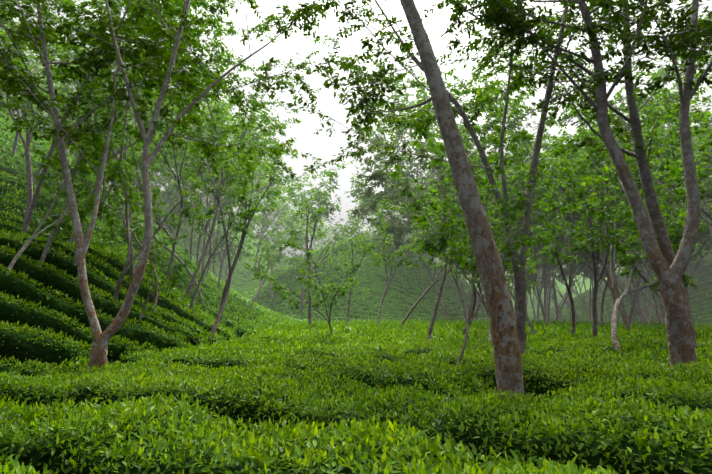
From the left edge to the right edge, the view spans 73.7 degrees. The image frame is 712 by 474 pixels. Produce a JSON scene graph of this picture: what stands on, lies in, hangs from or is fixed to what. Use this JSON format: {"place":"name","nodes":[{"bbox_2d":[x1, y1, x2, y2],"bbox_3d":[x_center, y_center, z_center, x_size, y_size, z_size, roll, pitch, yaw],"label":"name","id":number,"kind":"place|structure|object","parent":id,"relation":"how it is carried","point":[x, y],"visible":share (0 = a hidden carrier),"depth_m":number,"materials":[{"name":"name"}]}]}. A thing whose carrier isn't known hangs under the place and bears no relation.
{"place":"outdoors","nodes":[
{"label":"outdoors","id":0,"kind":"place"},
{"bbox_2d":[0,113,711,473],"bbox_3d":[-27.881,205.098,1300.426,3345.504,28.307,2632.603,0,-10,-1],"label":"tea field","id":1,"kind":"structure","parent":0,"point":[22,347],"depth_m":9.81,"materials":[{"name":"green plant"}]},
{"bbox_2d":[0,4,47,95],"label":"shade tree","id":2,"kind":"object","parent":1,"relation":"on","point":[31,59],"depth_m":20.79,"materials":[{"name":"green plant"}]},
{"bbox_2d":[0,31,61,229],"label":"shade tree","id":3,"kind":"object","parent":1,"relation":"on","point":[29,137],"visible":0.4,"depth_m":16.15,"materials":[{"name":"green plant"}]},
{"bbox_2d":[0,0,78,157],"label":"shade tree","id":4,"kind":"object","parent":1,"relation":"on","point":[18,110],"depth_m":24.89,"materials":[{"name":"green plant"}]},
{"bbox_2d":[5,130,111,274],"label":"shade tree","id":5,"kind":"object","parent":1,"relation":"on","point":[82,212],"visible":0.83,"depth_m":10.43,"materials":[{"name":"green plant"}]},
{"bbox_2d":[2,0,129,195],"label":"shade tree","id":6,"kind":"object","parent":1,"relation":"on","point":[44,70],"depth_m":23.03,"materials":[{"name":"green plant"}]},
{"bbox_2d":[32,76,127,266],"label":"shade tree","id":7,"kind":"object","parent":1,"relation":"on","point":[49,241],"visible":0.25,"depth_m":11.47,"materials":[{"name":"green plant"}]},
{"bbox_2d":[66,131,142,265],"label":"shade tree","id":8,"kind":"object","parent":1,"relation":"on","point":[112,179],"visible":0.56,"depth_m":11.40,"materials":[{"name":"green plant"}]},
{"bbox_2d":[43,64,170,240],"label":"shade tree","id":9,"kind":"object","parent":1,"relation":"on","point":[63,90],"depth_m":26.43,"materials":[{"name":"green plant"}]},
{"bbox_2d":[49,79,181,278],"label":"shade tree","id":10,"kind":"object","parent":1,"relation":"on","point":[132,162],"depth_m":17.62,"materials":[{"name":"green plant"}]},
{"bbox_2d":[21,0,209,234],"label":"shade tree","id":11,"kind":"object","parent":1,"relation":"on","point":[112,4],"depth_m":14.14,"materials":[{"name":"green plant"}]},
{"bbox_2d":[51,91,188,242],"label":"shade tree","id":12,"kind":"object","parent":1,"relation":"on","point":[171,154],"depth_m":24.70,"materials":[{"name":"green plant"}]},
{"bbox_2d":[40,109,203,304],"bbox_3d":[-10.794,-0.435,20.884,7.242,8.485,6.248,0,-10,-1],"label":"shade tree","id":13,"kind":"object","parent":1,"relation":"on","point":[155,238],"visible":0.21,"depth_m":20.85,"materials":[{"name":"green plant"}]},
{"bbox_2d":[44,0,203,282],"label":"shade tree","id":14,"kind":"object","parent":1,"relation":"on","point":[108,73],"depth_m":13.25,"materials":[{"name":"green plant"}]},
{"bbox_2d":[66,0,212,223],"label":"shade tree","id":15,"kind":"object","parent":1,"relation":"on","point":[94,7],"depth_m":20.14,"materials":[{"name":"green plant"}]},
{"bbox_2d":[93,168,188,310],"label":"shade tree","id":16,"kind":"object","parent":1,"relation":"on","point":[112,223],"visible":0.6,"depth_m":12.84,"materials":[{"name":"green plant"}]},
{"bbox_2d":[49,13,235,276],"bbox_3d":[-7.841,-3.054,18.909,5.668,11.290,6.827,0,-10,-1],"label":"shade tree","id":17,"kind":"object","parent":1,"relation":"on","point":[214,110],"depth_m":19.03,"materials":[{"name":"green plant"}]},
{"bbox_2d":[87,159,217,303],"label":"shade tree","id":18,"kind":"object","parent":1,"relation":"on","point":[186,211],"visible":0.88,"depth_m":11.15,"materials":[{"name":"green plant"}]},
{"bbox_2d":[69,0,247,242],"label":"shade tree","id":19,"kind":"object","parent":1,"relation":"on","point":[210,7],"depth_m":17.20,"materials":[{"name":"green plant"}]},
{"bbox_2d":[33,0,283,183],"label":"shade tree","id":20,"kind":"object","parent":1,"relation":"on","point":[230,30],"depth_m":22.00,"materials":[{"name":"green plant"}]},
{"bbox_2d":[137,242,197,324],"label":"shade tree","id":21,"kind":"object","parent":1,"relation":"on","point":[175,278],"visible":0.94,"depth_m":10.47,"materials":[{"name":"green plant"}]},
{"bbox_2d":[118,111,232,259],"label":"shade tree","id":22,"kind":"object","parent":1,"relation":"on","point":[186,176],"depth_m":28.60,"materials":[{"name":"green plant"}]},
{"bbox_2d":[179,220,208,255],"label":"shade tree","id":23,"kind":"object","parent":1,"relation":"on","point":[193,243],"visible":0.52,"depth_m":57.50,"materials":[{"name":"green plant"}]},
{"bbox_2d":[150,86,238,237],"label":"shade tree","id":24,"kind":"object","parent":1,"relation":"on","point":[174,185],"visible":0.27,"depth_m":47.92,"materials":[{"name":"green plant"}]},
{"bbox_2d":[0,0,390,370],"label":"shade tree","id":25,"kind":"object","parent":1,"relation":"on","point":[27,31],"visible":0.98,"depth_m":8.75,"materials":[{"name":"green plant"}]},
{"bbox_2d":[167,131,229,248],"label":"shade tree","id":26,"kind":"object","parent":1,"relation":"on","point":[195,171],"depth_m":37.25,"materials":[{"name":"green plant"}]},
{"bbox_2d":[156,59,242,276],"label":"shade tree","id":27,"kind":"object","parent":1,"relation":"on","point":[219,120],"visible":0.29,"depth_m":28.70,"materials":[{"name":"green plant"}]},
{"bbox_2d":[183,183,257,312],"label":"shade tree","id":28,"kind":"object","parent":1,"relation":"on","point":[197,209],"visible":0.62,"depth_m":15.28,"materials":[{"name":"green plant"}]},
{"bbox_2d":[167,120,284,338],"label":"shade tree","id":29,"kind":"object","parent":1,"relation":"on","point":[196,151],"visible":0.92,"depth_m":13.23,"materials":[{"name":"green plant"}]},
{"bbox_2d":[196,134,260,264],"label":"shade tree","id":30,"kind":"object","parent":1,"relation":"on","point":[198,245],"depth_m":31.79,"materials":[{"name":"green plant"}]},
{"bbox_2d":[179,76,279,274],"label":"shade tree","id":31,"kind":"object","parent":1,"relation":"on","point":[270,139],"visible":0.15,"depth_m":47.25,"materials":[{"name":"green plant"}]},
{"bbox_2d":[200,221,258,288],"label":"shade tree","id":32,"kind":"object","parent":1,"relation":"on","point":[222,253],"visible":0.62,"depth_m":50.06,"materials":[{"name":"green plant"}]},
{"bbox_2d":[173,123,286,281],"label":"shade tree","id":33,"kind":"object","parent":1,"relation":"on","point":[257,218],"visible":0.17,"depth_m":52.63,"materials":[{"name":"green plant"}]},
{"bbox_2d":[203,218,258,281],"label":"shade tree","id":34,"kind":"object","parent":1,"relation":"on","point":[232,248],"visible":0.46,"depth_m":50.75,"materials":[{"name":"green plant"}]},
{"bbox_2d":[166,0,318,297],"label":"shade tree","id":35,"kind":"object","parent":1,"relation":"on","point":[262,105],"depth_m":19.64,"materials":[{"name":"green plant"}]},
{"bbox_2d":[187,78,299,281],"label":"shade tree","id":36,"kind":"object","parent":1,"relation":"on","point":[249,143],"depth_m":27.35,"materials":[{"name":"green plant"}]},
{"bbox_2d":[218,134,284,294],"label":"shade tree","id":37,"kind":"object","parent":1,"relation":"on","point":[267,192],"visible":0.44,"depth_m":28.21,"materials":[{"name":"green plant"}]},
{"bbox_2d":[216,140,291,326],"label":"shade tree","id":38,"kind":"object","parent":1,"relation":"on","point":[257,184],"visible":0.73,"depth_m":15.71,"materials":[{"name":"green plant"}]},
{"bbox_2d":[243,234,278,308],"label":"shade tree","id":39,"kind":"object","parent":1,"relation":"on","point":[262,268],"visible":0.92,"depth_m":27.81,"materials":[{"name":"green plant"}]},
{"bbox_2d":[243,204,303,273],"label":"shade tree","id":40,"kind":"object","parent":1,"relation":"on","point":[276,224],"visible":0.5,"depth_m":71.62,"materials":[{"name":"green plant"}]},
{"bbox_2d":[199,90,348,247],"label":"shade tree","id":41,"kind":"object","parent":1,"relation":"on","point":[298,188],"visible":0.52,"depth_m":34.94,"materials":[{"name":"green plant"}]},
{"bbox_2d":[252,189,295,269],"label":"shade tree","id":42,"kind":"object","parent":1,"relation":"on","point":[268,215],"visible":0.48,"depth_m":75.49,"materials":[{"name":"green plant"}]},
{"bbox_2d":[255,213,317,299],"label":"shade tree","id":43,"kind":"object","parent":1,"relation":"on","point":[281,269],"visible":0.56,"depth_m":52.15,"materials":[{"name":"green plant"}]},
{"bbox_2d":[270,226,310,298],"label":"shade tree","id":44,"kind":"object","parent":1,"relation":"on","point":[278,255],"visible":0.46,"depth_m":50.58,"materials":[{"name":"green plant"}]},
{"bbox_2d":[250,234,362,334],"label":"shade tree","id":45,"kind":"object","parent":1,"relation":"on","point":[340,288],"visible":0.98,"depth_m":11.59,"materials":[{"name":"green plant"}]},
{"bbox_2d":[284,186,331,324],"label":"shade tree","id":46,"kind":"object","parent":1,"relation":"on","point":[317,211],"visible":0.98,"depth_m":22.84,"materials":[{"name":"green plant"}]},
{"bbox_2d":[281,163,340,253],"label":"shade tree","id":47,"kind":"object","parent":1,"relation":"on","point":[333,208],"visible":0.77,"depth_m":54.14,"materials":[{"name":"green plant"}]},
{"bbox_2d":[299,206,362,310],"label":"shade tree","id":48,"kind":"object","parent":1,"relation":"on","point":[336,249],"visible":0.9,"depth_m":45.66,"materials":[{"name":"green plant"}]},
{"bbox_2d":[0,230,711,473],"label":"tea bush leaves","id":49,"kind":"object","parent":1,"relation":"on","point":[68,433],"visible":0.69,"depth_m":3.88,"materials":[{"name":"green plant"}]},
{"bbox_2d":[0,230,711,473],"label":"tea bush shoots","id":50,"kind":"object","parent":49,"relation":"on","point":[252,439],"visible":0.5,"depth_m":3.83,"materials":[{"name":"green plant"}]},
{"bbox_2d":[0,111,711,340],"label":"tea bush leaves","id":51,"kind":"object","parent":1,"relation":"on","point":[417,324],"visible":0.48,"depth_m":22.56,"materials":[{"name":"green plant"}]},
{"bbox_2d":[339,221,388,323],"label":"shade tree","id":52,"kind":"object","parent":1,"relation":"on","point":[364,246],"visible":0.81,"depth_m":22.54,"materials":[{"name":"green plant"}]},
{"bbox_2d":[344,164,390,240],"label":"shade tree","id":53,"kind":"object","parent":1,"relation":"on","point":[355,193],"visible":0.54,"depth_m":58.05,"materials":[{"name":"green plant"}]},
{"bbox_2d":[362,205,430,324],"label":"shade tree","id":54,"kind":"object","parent":1,"relation":"on","point":[400,261],"visible":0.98,"depth_m":20.01,"materials":[{"name":"green plant"}]},
{"bbox_2d":[351,144,455,319],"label":"tree","id":55,"kind":"object","parent":1,"relation":"on","point":[378,176],"visible":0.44,"depth_m":38.38,"materials":[{"name":"green plant"}]},
{"bbox_2d":[353,84,453,273],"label":"shade tree","id":56,"kind":"object","parent":1,"relation":"on","point":[397,134],"visible":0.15,"depth_m":56.23,"materials":[{"name":"green plant"}]},
{"bbox_2d":[350,66,457,259],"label":"shade tree","id":57,"kind":"object","parent":1,"relation":"on","point":[393,154],"visible":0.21,"depth_m":57.45,"materials":[{"name":"green plant"}]},
{"bbox_2d":[377,164,442,262],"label":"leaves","id":58,"kind":"object","parent":1,"relation":"on","point":[393,192],"visible":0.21,"depth_m":51.40,"materials":[{"name":"green plant"}]},
{"bbox_2d":[351,114,493,319],"bbox_3d":[6.242,-1.482,38.781,13.843,18.626,6.693,3,-10,-19],"label":"tree","id":59,"kind":"object","parent":1,"relation":"on","point":[398,235],"visible":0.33,"depth_m":38.51,"materials":[{"name":"green plant"}]},
{"bbox_2d":[324,0,524,405],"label":"shade tree","id":60,"kind":"object","parent":1,"relation":"on","point":[507,355],"visible":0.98,"depth_m":4.81,"materials":[{"name":"brown plant"}]},
{"bbox_2d":[311,35,539,250],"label":"shade tree","id":61,"kind":"object","parent":1,"relation":"on","point":[342,58],"visible":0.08,"depth_m":55.27,"materials":[{"name":"green plant"}]},
{"bbox_2d":[373,130,488,317],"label":"shade tree","id":62,"kind":"object","parent":1,"relation":"on","point":[388,203],"visible":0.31,"depth_m":17.80,"materials":[{"name":"green plant"}]},
{"bbox_2d":[363,29,506,258],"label":"shade tree","id":63,"kind":"object","parent":1,"relation":"on","point":[407,94],"visible":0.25,"depth_m":55.48,"materials":[{"name":"green plant"}]},
{"bbox_2d":[399,219,473,328],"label":"shade tree","id":64,"kind":"object","parent":1,"relation":"on","point":[463,270],"visible":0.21,"depth_m":18.05,"materials":[{"name":"green plant"}]},
{"bbox_2d":[414,178,467,342],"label":"shade tree","id":65,"kind":"object","parent":1,"relation":"on","point":[444,275],"visible":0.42,"depth_m":10.58,"materials":[{"name":"leaf"},{"name":"brown bark"}]},
{"bbox_2d":[410,112,520,254],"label":"tree","id":66,"kind":"object","parent":1,"relation":"on","point":[424,165],"visible":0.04,"depth_m":35.59,"materials":[{"name":"green plant"}]},
{"bbox_2d":[227,0,711,354],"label":"shade tree","id":67,"kind":"object","parent":1,"relation":"on","point":[421,121],"visible":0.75,"depth_m":8.10,"materials":[{"name":"green plant"}]},
{"bbox_2d":[428,154,510,335],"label":"shade tree","id":68,"kind":"object","parent":1,"relation":"on","point":[438,193],"visible":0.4,"depth_m":10.78,"materials":[{"name":"green plant"}]},
{"bbox_2d":[394,137,556,364],"bbox_3d":[1.793,0.690,7.132,2.289,4.201,1.493,-6,-11,31],"label":"shade tree","id":69,"kind":"object","parent":1,"relation":"on","point":[454,253],"visible":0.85,"depth_m":7.07,"materials":[{"name":"leaf"},{"name":"brown bark"}]},
{"bbox_2d":[394,59,569,224],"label":"shade tree","id":70,"kind":"object","parent":1,"relation":"on","point":[479,95],"visible":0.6,"depth_m":16.34,"materials":[{"name":"green plant"}]},
{"bbox_2d":[447,224,534,333],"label":"shade tree","id":71,"kind":"object","parent":1,"relation":"on","point":[527,317],"visible":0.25,"depth_m":13.34,"materials":[{"name":"green plant"}]},
{"bbox_2d":[448,214,541,347],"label":"shade tree","id":72,"kind":"object","parent":1,"relation":"on","point":[509,282],"visible":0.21,"depth_m":10.67,"materials":[{"name":"green plant"}]},
{"bbox_2d":[462,205,539,290],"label":"shade tree","id":73,"kind":"object","parent":1,"relation":"on","point":[518,238],"visible":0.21,"depth_m":14.11,"materials":[{"name":"green plant"}]},
{"bbox_2d":[432,103,584,284],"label":"tree","id":74,"kind":"object","parent":1,"relation":"on","point":[518,141],"visible":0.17,"depth_m":31.17,"materials":[{"name":"green plant"}]},
{"bbox_2d":[430,78,622,309],"bbox_3d":[10.858,-2.323,29.138,7.200,17.068,13.088,9,-13,-44],"label":"tree","id":75,"kind":"object","parent":1,"relation":"on","point":[472,157],"visible":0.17,"depth_m":31.85,"materials":[{"name":"green plant"}]},
{"bbox_2d":[492,192,565,320],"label":"tree","id":76,"kind":"object","parent":1,"relation":"on","point":[538,266],"visible":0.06,"depth_m":40.75,"materials":[{"name":"green plant"}]},
{"bbox_2d":[441,41,618,327],"bbox_3d":[6.609,-2.212,19.035,5.610,13.571,5.824,6,-11,-33],"label":"shade tree","id":77,"kind":"object","parent":1,"relation":"on","point":[496,110],"visible":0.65,"depth_m":19.22,"materials":[{"name":"green plant"}]},
{"bbox_2d":[498,134,561,254],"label":"shade tree","id":78,"kind":"object","parent":1,"relation":"on","point":[518,186],"visible":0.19,"depth_m":26.20,"materials":[{"name":"green plant"}]},
{"bbox_2d":[481,132,584,321],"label":"shade tree","id":79,"kind":"object","parent":1,"relation":"on","point":[531,234],"visible":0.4,"depth_m":24.28,"materials":[{"name":"green plant"}]},
{"bbox_2d":[397,0,711,374],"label":"shade tree","id":80,"kind":"object","parent":1,"relation":"on","point":[680,344],"visible":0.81,"depth_m":7.33,"materials":[{"name":"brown plant"}]},
{"bbox_2d":[524,135,596,325],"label":"shade tree","id":81,"kind":"object","parent":1,"relation":"on","point":[555,272],"visible":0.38,"depth_m":22.39,"materials":[{"name":"green plant"}]},
{"bbox_2d":[511,137,616,321],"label":"shade tree","id":82,"kind":"object","parent":1,"relation":"on","point":[555,296],"visible":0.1,"depth_m":27.28,"materials":[{"name":"green plant"}]},
{"bbox_2d":[475,119,661,321],"bbox_3d":[16.050,-0.367,32.442,12.394,14.733,16.841,0,-10,-1],"label":"tree","id":83,"kind":"object","parent":1,"relation":"on","point":[585,256],"visible":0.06,"depth_m":31.28,"materials":[{"name":"green plant"}]},
{"bbox_2d":[529,137,620,334],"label":"shade tree","id":84,"kind":"object","parent":1,"relation":"on","point":[552,249],"visible":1,"depth_m":10.34,"materials":[{"name":"green plant"}]},
{"bbox_2d":[514,191,648,332],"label":"shade tree","id":85,"kind":"object","parent":1,"relation":"on","point":[622,216],"visible":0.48,"depth_m":14.91,"materials":[{"name":"green plant"}]},
{"bbox_2d":[529,214,650,322],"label":"shade tree","id":86,"kind":"object","parent":1,"relation":"on","point":[580,265],"visible":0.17,"depth_m":35.62,"materials":[{"name":"green plant"}]},
{"bbox_2d":[528,82,656,294],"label":"shade tree","id":87,"kind":"object","parent":1,"relation":"on","point":[555,208],"visible":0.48,"depth_m":15.48,"materials":[{"name":"green plant"}]},
{"bbox_2d":[551,153,645,324],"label":"shade tree","id":88,"kind":"object","parent":1,"relation":"on","point":[634,283],"visible":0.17,"depth_m":23.99,"materials":[{"name":"green plant"}]},
{"bbox_2d":[514,56,686,322],"bbox_3d":[17.294,-1.592,31.048,8.965,16.552,12.382,3,-10,-16],"label":"tree","id":89,"kind":"object","parent":1,"relation":"on","point":[651,100],"visible":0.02,"depth_m":28.57,"materials":[{"name":"green plant"}]},
{"bbox_2d":[509,0,697,348],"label":"shade tree","id":90,"kind":"object","parent":1,"relation":"on","point":[659,227],"visible":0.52,"depth_m":9.44,"materials":[{"name":"green plant"}]},
{"bbox_2d":[559,190,663,323],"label":"tree","id":91,"kind":"object","parent":1,"relation":"on","point":[586,271],"visible":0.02,"depth_m":38.90,"materials":[{"name":"green plant"}]},
{"bbox_2d":[546,135,677,323],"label":"shade tree","id":92,"kind":"object","parent":1,"relation":"on","point":[627,276],"visible":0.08,"depth_m":25.08,"materials":[{"name":"green plant"}]},
{"bbox_2d":[558,153,670,335],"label":"shade tree","id":93,"kind":"object","parent":1,"relation":"on","point":[602,213],"visible":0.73,"depth_m":11.22,"materials":[{"name":"green plant"}]},
{"bbox_2d":[579,86,666,329],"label":"shade tree","id":94,"kind":"object","parent":1,"relation":"on","point":[625,109],"visible":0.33,"depth_m":18.32,"materials":[{"name":"green plant"}]},
{"bbox_2d":[543,24,711,328],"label":"shade tree","id":95,"kind":"object","parent":1,"relation":"on","point":[676,113],"visible":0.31,"depth_m":17.42,"materials":[{"name":"green plant"}]},
{"bbox_2d":[597,200,667,326],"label":"shade tree","id":96,"kind":"object","parent":1,"relation":"on","point":[603,294],"visible":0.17,"depth_m":17.54,"materials":[{"name":"green plant"}]},
{"bbox_2d":[557,74,711,230],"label":"shade tree","id":97,"kind":"object","parent":1,"relation":"on","point":[672,151],"visible":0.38,"depth_m":18.26,"materials":[{"name":"green plant"}]},
{"bbox_2d":[575,110,695,246],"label":"shade tree","id":98,"kind":"object","parent":1,"relation":"on","point":[665,178],"visible":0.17,"depth_m":18.25,"materials":[{"name":"green plant"}]},
{"bbox_2d":[574,2,711,253],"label":"shade tree","id":99,"kind":"object","parent":1,"relation":"on","point":[657,163],"visible":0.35,"depth_m":13.93,"materials":[{"name":"green plant"}]},
{"bbox_2d":[574,0,711,140],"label":"shade tree","id":100,"kind":"object","parent":1,"relation":"on","point":[676,84],"visible":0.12,"depth_m":57.26,"materials":[{"name":"green plant"}]},
{"bbox_2d":[601,133,695,323],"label":"shade tree","id":101,"kind":"object","parent":1,"relation":"on","point":[634,295],"visible":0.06,"depth_m":23.03,"materials":[{"name":"green plant"}]},
{"bbox_2d":[611,212,698,359],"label":"shade tree","id":102,"kind":"object","parent":1,"relation":"on","point":[631,273],"visible":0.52,"depth_m":9.66,"materials":[{"name":"green plant"}]},
{"bbox_2d":[627,158,703,253],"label":"shade tree","id":103,"kind":"object","parent":1,"relation":"on","point":[681,191],"visible":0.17,"depth_m":10.55,"materials":[{"name":"green plant"}]},
{"bbox_2d":[624,74,711,236],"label":"shade tree","id":104,"kind":"object","parent":1,"relation":"on","point":[660,134],"visible":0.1,"depth_m":21.84,"materials":[{"name":"green plant"}]},
{"bbox_2d":[631,169,709,338],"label":"shade tree","id":105,"kind":"object","parent":1,"relation":"on","point":[666,194],"visible":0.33,"depth_m":12.46,"materials":[{"name":"green plant"}]},
{"bbox_2d":[656,97,711,322],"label":"tree","id":106,"kind":"object","parent":1,"relation":"on","point":[700,234],"visible":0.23,"depth_m":27.99,"materials":[{"name":"green plant"}]},
{"bbox_2d":[668,174,711,304],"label":"shade tree","id":107,"kind":"object","parent":1,"relation":"on","point":[698,263],"visible":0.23,"depth_m":25.77,"materials":[{"name":"green plant"}]},
{"bbox_2d":[0,0,711,262],"label":"sky","id":108,"kind":"structure","parent":0,"point":[322,146],"materials":[{"name":"white"}]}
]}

